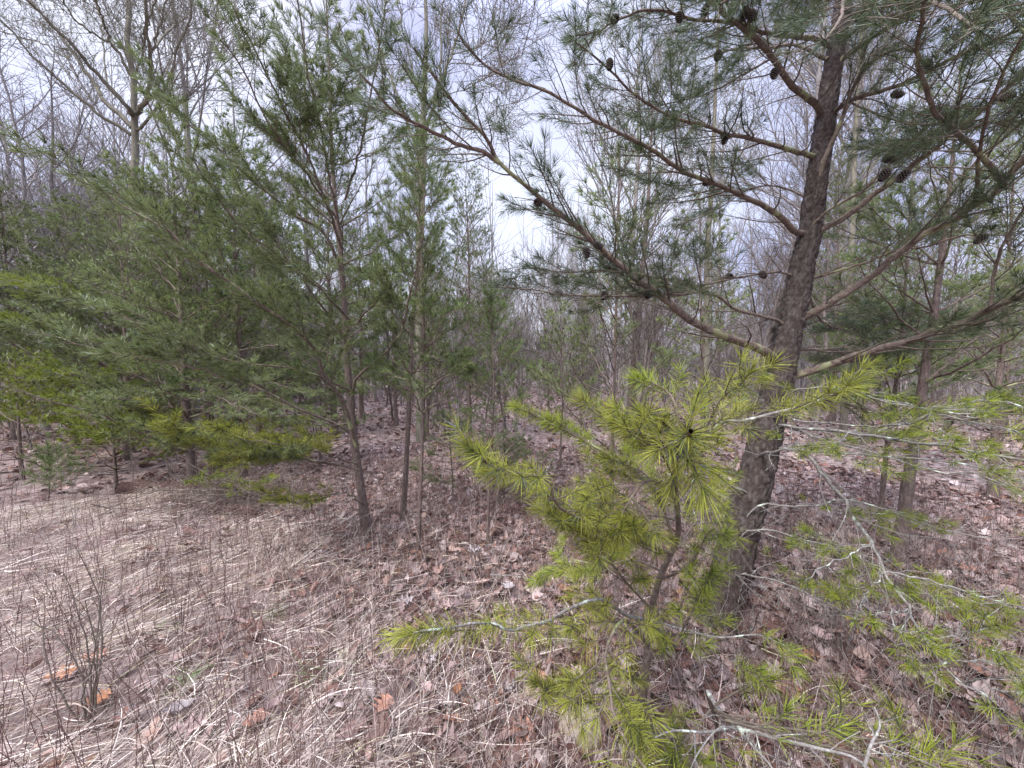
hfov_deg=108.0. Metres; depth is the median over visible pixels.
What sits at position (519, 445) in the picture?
young pine
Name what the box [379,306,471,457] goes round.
bare sapling
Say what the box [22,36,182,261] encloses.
bare tree
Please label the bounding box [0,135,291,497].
young pine
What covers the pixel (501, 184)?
sky
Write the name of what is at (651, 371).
bare sapling
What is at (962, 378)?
bare sapling
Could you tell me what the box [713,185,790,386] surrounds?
bare tree
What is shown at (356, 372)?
bare sapling
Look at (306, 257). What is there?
bare tree
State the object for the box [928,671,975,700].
dead leaf
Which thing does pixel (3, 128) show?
bare tree
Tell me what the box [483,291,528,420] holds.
young pine
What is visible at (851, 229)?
bare tree
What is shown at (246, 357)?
bare sapling
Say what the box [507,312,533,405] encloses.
young pine
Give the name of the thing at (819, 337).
young pine
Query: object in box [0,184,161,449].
young pine
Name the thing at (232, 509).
rotten log
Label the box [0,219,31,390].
young pine
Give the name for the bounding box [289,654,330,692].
grass tuft
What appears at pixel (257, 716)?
dead leaf
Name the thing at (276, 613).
grass tuft
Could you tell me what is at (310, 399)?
bare sapling
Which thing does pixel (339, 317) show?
bare sapling
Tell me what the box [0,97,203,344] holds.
bare tree
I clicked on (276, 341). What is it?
young pine
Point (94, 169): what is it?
bare tree
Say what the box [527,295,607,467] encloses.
young pine
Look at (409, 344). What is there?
young pine
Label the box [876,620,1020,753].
dead weed
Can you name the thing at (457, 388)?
bare sapling
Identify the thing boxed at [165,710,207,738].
dead leaf
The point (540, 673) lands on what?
dead leaf
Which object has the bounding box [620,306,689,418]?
bare sapling
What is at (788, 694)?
dead leaf
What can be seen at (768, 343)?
bare sapling
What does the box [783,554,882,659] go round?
dead weed
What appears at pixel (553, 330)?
bare sapling
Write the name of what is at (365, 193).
bare tree
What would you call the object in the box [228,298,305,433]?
bare sapling
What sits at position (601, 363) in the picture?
bare sapling
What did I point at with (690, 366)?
bare sapling
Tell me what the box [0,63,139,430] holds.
bare tree
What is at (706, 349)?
bare tree
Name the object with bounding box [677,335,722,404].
bare sapling
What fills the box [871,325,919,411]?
young pine
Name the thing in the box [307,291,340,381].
bare sapling
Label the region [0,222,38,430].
bare sapling
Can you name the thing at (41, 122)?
bare tree
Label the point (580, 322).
bare sapling
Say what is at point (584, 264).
bare tree
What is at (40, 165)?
bare tree
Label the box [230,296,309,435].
bare sapling
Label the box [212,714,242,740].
stick
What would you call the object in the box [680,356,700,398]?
bare sapling
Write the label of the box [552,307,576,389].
bare sapling
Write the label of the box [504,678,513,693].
dead leaf
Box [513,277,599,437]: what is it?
bare sapling
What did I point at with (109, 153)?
young pine
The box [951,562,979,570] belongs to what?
dead leaf
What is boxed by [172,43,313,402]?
bare tree
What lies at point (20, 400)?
young pine
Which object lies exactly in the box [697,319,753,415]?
young pine
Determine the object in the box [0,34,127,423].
bare tree
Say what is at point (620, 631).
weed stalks
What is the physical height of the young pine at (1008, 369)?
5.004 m
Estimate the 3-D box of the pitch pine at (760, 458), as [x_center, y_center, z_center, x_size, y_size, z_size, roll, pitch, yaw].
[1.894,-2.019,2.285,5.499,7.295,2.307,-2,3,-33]
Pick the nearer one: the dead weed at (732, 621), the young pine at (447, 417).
the dead weed at (732, 621)
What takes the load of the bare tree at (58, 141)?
on the ground at (386, 438)
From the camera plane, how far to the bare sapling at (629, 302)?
5.67 m
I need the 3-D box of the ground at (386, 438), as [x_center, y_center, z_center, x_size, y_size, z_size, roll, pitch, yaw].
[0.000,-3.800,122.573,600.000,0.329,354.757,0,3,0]
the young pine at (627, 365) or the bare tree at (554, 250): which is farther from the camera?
the bare tree at (554, 250)
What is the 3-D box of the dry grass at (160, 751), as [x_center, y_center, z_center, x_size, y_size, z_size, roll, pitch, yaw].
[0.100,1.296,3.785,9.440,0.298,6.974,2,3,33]
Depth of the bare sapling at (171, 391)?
7.16 m
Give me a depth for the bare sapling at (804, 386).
10.50 m
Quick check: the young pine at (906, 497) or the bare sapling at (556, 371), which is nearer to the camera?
the young pine at (906, 497)
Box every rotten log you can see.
[115,479,284,494]
[160,498,263,516]
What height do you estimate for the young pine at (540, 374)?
3.576 m
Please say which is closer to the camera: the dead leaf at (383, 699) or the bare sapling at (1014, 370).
the dead leaf at (383, 699)
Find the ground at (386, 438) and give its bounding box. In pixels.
[0,370,1023,767]
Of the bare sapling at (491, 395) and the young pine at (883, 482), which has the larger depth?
the bare sapling at (491, 395)
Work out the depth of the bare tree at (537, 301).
46.71 m
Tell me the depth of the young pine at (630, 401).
6.58 m
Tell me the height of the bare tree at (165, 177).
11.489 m
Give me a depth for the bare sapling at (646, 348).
5.82 m
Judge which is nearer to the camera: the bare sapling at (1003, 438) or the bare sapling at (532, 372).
the bare sapling at (1003, 438)
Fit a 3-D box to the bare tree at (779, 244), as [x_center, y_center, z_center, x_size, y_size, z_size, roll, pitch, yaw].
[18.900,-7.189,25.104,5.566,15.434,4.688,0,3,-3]
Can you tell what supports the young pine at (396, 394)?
on the ground at (386, 438)
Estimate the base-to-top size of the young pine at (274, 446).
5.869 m
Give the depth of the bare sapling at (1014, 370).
8.23 m
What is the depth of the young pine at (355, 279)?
8.41 m
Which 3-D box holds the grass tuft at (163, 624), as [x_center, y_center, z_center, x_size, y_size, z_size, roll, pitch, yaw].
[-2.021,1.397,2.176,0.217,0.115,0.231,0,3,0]
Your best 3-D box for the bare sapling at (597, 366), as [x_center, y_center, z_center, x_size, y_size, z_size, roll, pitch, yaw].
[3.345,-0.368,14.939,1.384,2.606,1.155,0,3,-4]
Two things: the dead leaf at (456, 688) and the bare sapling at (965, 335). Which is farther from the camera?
the bare sapling at (965, 335)
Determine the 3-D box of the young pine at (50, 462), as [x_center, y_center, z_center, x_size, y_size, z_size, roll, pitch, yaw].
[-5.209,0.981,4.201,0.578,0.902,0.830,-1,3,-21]
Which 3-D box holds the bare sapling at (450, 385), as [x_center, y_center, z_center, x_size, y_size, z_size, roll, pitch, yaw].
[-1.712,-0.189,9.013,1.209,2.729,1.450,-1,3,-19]
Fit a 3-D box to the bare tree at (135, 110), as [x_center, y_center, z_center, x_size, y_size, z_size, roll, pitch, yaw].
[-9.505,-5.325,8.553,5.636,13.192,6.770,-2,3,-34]
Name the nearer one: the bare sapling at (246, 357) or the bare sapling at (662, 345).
the bare sapling at (246, 357)
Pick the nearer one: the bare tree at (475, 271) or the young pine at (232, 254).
the young pine at (232, 254)
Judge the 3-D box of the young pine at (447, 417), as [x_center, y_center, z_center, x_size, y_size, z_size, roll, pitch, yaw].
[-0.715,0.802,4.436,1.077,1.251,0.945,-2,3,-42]
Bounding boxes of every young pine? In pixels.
[0,0,463,540]
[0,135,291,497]
[0,170,91,441]
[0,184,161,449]
[0,196,69,422]
[0,196,226,452]
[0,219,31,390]
[0,346,106,479]
[0,375,197,488]
[16,432,95,503]
[24,161,207,460]
[40,167,328,474]
[53,147,196,381]
[54,217,199,401]
[126,107,359,478]
[186,177,309,434]
[216,193,314,417]
[226,258,321,424]
[263,137,404,434]
[269,241,326,407]
[271,349,374,466]
[317,206,403,418]
[334,63,486,520]
[350,192,429,425]
[356,95,488,550]
[394,243,462,435]
[401,303,458,416]
[401,401,493,494]
[422,148,517,439]
[453,279,531,545]
[467,420,556,501]
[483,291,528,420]
[506,117,682,518]
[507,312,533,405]
[523,306,570,428]
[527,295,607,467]
[555,299,610,411]
[563,302,599,422]
[591,75,684,452]
[610,328,650,390]
[647,182,758,477]
[683,257,759,407]
[757,36,1023,568]
[795,142,903,421]
[798,182,970,445]
[816,168,1023,545]
[892,134,1023,498]
[945,209,1023,437]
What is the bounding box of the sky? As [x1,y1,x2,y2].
[0,0,1023,369]
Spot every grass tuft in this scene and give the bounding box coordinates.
[140,608,186,638]
[150,659,221,701]
[259,597,292,624]
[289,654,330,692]
[336,648,360,681]
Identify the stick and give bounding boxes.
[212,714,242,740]
[447,567,525,578]
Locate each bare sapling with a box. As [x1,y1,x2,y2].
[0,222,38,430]
[0,360,40,449]
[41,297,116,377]
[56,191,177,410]
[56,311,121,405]
[129,327,222,450]
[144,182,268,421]
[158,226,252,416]
[214,308,275,417]
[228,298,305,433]
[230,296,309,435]
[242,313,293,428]
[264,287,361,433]
[278,376,328,430]
[287,353,321,429]
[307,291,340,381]
[312,264,358,408]
[329,351,366,392]
[358,246,411,418]
[362,286,391,395]
[376,368,404,420]
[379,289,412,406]
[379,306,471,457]
[408,242,483,463]
[415,192,495,423]
[415,327,454,391]
[425,299,454,413]
[429,289,455,405]
[433,290,511,443]
[440,271,528,455]
[455,199,532,427]
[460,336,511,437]
[474,258,521,405]
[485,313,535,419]
[505,279,544,407]
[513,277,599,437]
[513,334,557,415]
[538,287,570,397]
[547,347,567,404]
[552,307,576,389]
[555,270,671,465]
[561,278,604,365]
[562,101,707,461]
[569,258,631,420]
[570,350,608,426]
[583,336,616,397]
[583,349,612,392]
[593,198,703,467]
[604,284,658,403]
[612,326,662,399]
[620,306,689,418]
[622,172,715,401]
[640,299,671,400]
[640,336,660,401]
[643,332,692,411]
[650,324,694,403]
[674,346,699,396]
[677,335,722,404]
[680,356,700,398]
[689,347,735,424]
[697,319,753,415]
[699,286,757,424]
[730,297,767,391]
[733,164,836,436]
[734,151,840,431]
[764,155,895,448]
[792,310,858,420]
[828,248,896,410]
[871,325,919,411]
[877,366,910,413]
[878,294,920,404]
[881,316,967,427]
[909,353,982,446]
[912,256,981,411]
[934,347,979,405]
[947,245,1000,404]
[961,241,1023,436]
[975,373,1023,445]
[977,339,1023,393]
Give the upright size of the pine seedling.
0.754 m
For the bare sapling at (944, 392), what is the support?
on the ground at (386, 438)
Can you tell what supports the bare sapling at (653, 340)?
on the ground at (386, 438)
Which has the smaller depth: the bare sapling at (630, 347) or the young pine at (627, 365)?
the bare sapling at (630, 347)
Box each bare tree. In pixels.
[0,0,239,382]
[0,20,116,230]
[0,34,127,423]
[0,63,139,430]
[0,68,69,315]
[0,77,159,415]
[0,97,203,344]
[0,98,158,411]
[12,114,95,261]
[19,0,337,419]
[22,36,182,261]
[44,80,189,279]
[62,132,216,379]
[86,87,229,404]
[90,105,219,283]
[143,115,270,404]
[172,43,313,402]
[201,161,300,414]
[237,0,370,412]
[318,193,368,388]
[330,95,406,395]
[350,0,591,443]
[443,191,525,392]
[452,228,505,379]
[510,288,534,332]
[512,165,593,359]
[524,257,570,331]
[535,0,731,409]
[550,190,618,365]
[571,0,818,433]
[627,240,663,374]
[643,238,670,330]
[657,191,717,387]
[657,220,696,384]
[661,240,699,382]
[668,90,783,380]
[682,0,962,419]
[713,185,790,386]
[730,0,1023,411]
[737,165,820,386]
[738,47,926,389]
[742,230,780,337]
[743,34,924,397]
[748,288,772,344]
[755,267,786,338]
[800,3,956,429]
[815,272,859,412]
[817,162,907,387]
[859,25,1023,393]
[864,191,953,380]
[887,141,1001,403]
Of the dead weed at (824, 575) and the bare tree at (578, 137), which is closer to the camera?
the dead weed at (824, 575)
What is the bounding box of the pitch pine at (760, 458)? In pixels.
[308,0,1023,761]
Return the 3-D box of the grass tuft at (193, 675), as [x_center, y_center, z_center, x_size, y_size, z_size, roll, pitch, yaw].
[-1.577,1.413,1.784,0.268,0.132,0.280,0,3,0]
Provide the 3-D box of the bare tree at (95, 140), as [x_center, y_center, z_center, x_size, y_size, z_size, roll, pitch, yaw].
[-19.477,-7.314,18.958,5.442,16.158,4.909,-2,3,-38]
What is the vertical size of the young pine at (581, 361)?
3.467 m
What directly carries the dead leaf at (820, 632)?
on the ground at (386, 438)
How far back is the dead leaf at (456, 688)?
1.74 m
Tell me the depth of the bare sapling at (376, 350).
17.21 m
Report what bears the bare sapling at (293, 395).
on the ground at (386, 438)
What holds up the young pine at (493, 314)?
on the ground at (386, 438)
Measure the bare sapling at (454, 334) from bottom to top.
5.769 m
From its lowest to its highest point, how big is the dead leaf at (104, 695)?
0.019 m
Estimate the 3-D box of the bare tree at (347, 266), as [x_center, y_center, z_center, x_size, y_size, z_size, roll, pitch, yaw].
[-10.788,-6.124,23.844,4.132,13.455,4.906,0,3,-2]
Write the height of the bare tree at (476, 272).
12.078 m
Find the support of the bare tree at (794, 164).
on the ground at (386, 438)
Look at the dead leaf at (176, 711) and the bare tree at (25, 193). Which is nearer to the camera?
the dead leaf at (176, 711)
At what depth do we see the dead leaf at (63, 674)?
1.80 m
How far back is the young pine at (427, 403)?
8.27 m
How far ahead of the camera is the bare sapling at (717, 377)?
9.33 m
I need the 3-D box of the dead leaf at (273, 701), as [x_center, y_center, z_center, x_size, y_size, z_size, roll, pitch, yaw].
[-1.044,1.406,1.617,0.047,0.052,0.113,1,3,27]
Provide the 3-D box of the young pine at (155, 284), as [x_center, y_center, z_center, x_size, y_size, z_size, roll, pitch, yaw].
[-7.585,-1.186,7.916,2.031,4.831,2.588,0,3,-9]
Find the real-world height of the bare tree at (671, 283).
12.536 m
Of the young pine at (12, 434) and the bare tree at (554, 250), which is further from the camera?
the bare tree at (554, 250)
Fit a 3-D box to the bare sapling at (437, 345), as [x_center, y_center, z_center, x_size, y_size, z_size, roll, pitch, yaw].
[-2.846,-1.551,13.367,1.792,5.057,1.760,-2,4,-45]
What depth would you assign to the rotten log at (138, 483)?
4.67 m
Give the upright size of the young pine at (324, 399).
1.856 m
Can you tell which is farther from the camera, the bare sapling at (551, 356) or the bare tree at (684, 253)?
the bare tree at (684, 253)
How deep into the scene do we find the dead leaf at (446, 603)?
2.40 m
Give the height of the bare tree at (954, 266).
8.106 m
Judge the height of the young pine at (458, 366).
3.806 m
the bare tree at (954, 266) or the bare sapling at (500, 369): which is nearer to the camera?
the bare sapling at (500, 369)
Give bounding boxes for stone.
[558,704,606,751]
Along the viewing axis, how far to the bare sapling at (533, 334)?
14.01 m
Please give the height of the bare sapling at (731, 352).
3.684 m
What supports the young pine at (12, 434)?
on the ground at (386, 438)
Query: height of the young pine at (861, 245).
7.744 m
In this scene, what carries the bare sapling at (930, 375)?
on the ground at (386, 438)
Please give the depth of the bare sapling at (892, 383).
11.20 m
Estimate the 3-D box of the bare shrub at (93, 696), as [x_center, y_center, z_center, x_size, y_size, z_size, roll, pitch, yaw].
[-1.861,1.097,1.573,0.420,0.824,0.274,2,3,41]
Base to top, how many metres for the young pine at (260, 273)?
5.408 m
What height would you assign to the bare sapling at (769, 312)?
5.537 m
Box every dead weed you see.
[37,487,97,559]
[688,544,768,662]
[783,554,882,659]
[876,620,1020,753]
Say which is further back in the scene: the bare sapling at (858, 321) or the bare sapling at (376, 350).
the bare sapling at (376, 350)
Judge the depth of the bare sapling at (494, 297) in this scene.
8.74 m
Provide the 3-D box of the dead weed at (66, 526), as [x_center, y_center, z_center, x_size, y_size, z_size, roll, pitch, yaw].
[-3.673,1.179,3.093,0.409,0.575,0.275,-1,3,-23]
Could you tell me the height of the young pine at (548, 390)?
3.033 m
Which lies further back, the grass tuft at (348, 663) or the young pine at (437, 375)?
the young pine at (437, 375)
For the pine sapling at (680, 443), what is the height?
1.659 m
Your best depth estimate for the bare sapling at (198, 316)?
6.53 m
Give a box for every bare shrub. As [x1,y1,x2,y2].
[20,543,120,732]
[341,499,388,544]
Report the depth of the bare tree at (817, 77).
10.99 m
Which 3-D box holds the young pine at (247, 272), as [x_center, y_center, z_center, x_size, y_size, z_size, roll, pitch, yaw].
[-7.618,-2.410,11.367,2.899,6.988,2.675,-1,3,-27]
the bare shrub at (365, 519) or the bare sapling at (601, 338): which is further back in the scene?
the bare sapling at (601, 338)
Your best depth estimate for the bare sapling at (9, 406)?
6.87 m
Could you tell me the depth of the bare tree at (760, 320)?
23.46 m
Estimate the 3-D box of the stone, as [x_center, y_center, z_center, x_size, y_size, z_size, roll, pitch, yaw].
[0.295,1.467,1.581,0.206,0.170,0.157,0,3,0]
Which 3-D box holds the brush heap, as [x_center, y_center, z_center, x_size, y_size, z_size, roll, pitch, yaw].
[-3.196,1.145,4.220,2.666,0.778,1.533,-1,3,-12]
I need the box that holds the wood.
[0,137,1023,401]
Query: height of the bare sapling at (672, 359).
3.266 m
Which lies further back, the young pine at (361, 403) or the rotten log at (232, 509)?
the young pine at (361, 403)
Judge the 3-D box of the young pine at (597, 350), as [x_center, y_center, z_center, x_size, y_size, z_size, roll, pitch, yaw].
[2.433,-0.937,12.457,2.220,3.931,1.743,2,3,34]
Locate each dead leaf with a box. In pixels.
[35,662,78,679]
[77,688,110,710]
[81,649,108,662]
[158,698,196,722]
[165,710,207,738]
[233,708,269,731]
[258,693,284,720]
[371,693,393,717]
[394,594,412,603]
[419,650,434,662]
[420,681,436,691]
[436,598,453,608]
[453,682,459,694]
[501,580,514,588]
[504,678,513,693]
[505,714,533,741]
[519,686,544,699]
[530,668,545,680]
[772,675,800,698]
[798,647,819,662]
[806,625,834,647]
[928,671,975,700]
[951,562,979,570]
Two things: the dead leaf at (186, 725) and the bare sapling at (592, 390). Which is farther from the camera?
the bare sapling at (592, 390)
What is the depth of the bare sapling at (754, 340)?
13.26 m
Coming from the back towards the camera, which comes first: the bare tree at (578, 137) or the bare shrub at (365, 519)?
the bare tree at (578, 137)
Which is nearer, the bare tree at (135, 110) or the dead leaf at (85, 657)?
the dead leaf at (85, 657)
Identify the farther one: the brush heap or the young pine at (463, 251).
the young pine at (463, 251)
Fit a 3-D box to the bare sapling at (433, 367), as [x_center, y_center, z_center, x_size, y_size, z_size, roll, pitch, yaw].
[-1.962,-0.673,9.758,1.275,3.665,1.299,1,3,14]
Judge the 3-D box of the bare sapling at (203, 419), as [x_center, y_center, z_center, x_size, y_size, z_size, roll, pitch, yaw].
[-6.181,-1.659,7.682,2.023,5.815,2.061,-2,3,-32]
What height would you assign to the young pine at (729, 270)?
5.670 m
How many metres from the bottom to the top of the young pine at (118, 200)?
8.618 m
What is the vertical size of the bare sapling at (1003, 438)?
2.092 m
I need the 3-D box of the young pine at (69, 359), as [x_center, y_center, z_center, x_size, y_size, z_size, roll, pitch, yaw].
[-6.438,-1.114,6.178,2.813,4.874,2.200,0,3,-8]
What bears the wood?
on the ground at (386, 438)
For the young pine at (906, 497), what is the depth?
2.83 m
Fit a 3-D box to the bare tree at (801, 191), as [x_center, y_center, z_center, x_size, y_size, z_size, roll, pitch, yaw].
[16.811,-9.434,20.544,6.878,20.384,7.755,0,3,-8]
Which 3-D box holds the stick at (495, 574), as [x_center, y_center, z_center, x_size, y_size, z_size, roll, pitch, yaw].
[-0.189,1.401,2.754,0.665,0.038,0.108,1,3,15]
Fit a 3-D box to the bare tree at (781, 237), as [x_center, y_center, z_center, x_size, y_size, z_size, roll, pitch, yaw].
[12.779,-6.864,15.196,5.679,15.676,5.123,1,3,29]
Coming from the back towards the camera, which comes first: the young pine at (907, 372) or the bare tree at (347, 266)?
the bare tree at (347, 266)
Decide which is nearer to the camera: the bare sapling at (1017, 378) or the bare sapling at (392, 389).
the bare sapling at (1017, 378)
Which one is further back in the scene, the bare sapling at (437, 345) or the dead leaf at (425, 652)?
the bare sapling at (437, 345)
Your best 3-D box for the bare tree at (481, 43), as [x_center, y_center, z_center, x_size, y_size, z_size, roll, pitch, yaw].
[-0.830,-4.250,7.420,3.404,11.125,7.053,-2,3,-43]
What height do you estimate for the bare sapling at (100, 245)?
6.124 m
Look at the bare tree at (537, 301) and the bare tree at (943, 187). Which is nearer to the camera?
the bare tree at (943, 187)
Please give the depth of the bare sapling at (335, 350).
8.13 m
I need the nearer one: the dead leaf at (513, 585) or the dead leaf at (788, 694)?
the dead leaf at (788, 694)
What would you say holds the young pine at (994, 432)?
on the ground at (386, 438)
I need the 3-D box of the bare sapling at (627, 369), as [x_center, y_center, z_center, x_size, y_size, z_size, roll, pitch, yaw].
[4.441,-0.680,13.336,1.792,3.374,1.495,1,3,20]
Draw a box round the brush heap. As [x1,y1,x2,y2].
[83,449,350,533]
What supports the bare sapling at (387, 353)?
on the ground at (386, 438)
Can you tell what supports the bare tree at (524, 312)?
on the ground at (386, 438)
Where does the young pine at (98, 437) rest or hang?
on the ground at (386, 438)
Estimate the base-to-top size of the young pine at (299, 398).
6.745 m
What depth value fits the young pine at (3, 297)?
10.11 m
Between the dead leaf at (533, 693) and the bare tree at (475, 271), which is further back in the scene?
the bare tree at (475, 271)
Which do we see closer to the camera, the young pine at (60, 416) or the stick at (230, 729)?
the stick at (230, 729)
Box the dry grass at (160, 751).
[0,451,1023,767]
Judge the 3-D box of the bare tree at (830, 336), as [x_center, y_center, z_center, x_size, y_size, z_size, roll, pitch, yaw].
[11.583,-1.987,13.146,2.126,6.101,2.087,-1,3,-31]
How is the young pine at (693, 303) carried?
on the ground at (386, 438)
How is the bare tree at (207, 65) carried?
on the ground at (386, 438)
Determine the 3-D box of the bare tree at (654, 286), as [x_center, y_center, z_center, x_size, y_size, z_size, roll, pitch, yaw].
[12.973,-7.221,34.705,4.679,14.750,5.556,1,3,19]
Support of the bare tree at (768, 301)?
on the ground at (386, 438)
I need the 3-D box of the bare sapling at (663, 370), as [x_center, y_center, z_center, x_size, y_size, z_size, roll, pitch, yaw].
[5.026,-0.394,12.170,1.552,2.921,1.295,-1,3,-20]
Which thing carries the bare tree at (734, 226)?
on the ground at (386, 438)
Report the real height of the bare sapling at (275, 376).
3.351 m
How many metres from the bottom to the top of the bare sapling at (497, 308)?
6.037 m
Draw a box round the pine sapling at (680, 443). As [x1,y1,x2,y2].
[370,340,888,767]
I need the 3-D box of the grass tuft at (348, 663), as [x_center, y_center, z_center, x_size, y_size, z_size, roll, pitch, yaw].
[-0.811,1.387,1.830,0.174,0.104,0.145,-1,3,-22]
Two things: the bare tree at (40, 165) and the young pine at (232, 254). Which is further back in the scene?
the bare tree at (40, 165)
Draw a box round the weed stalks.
[0,383,1023,767]
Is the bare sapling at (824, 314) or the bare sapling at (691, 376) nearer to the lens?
the bare sapling at (824, 314)
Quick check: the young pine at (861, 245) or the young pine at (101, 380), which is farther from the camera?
the young pine at (861, 245)
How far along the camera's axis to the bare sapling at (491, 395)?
7.62 m
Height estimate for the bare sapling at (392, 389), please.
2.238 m

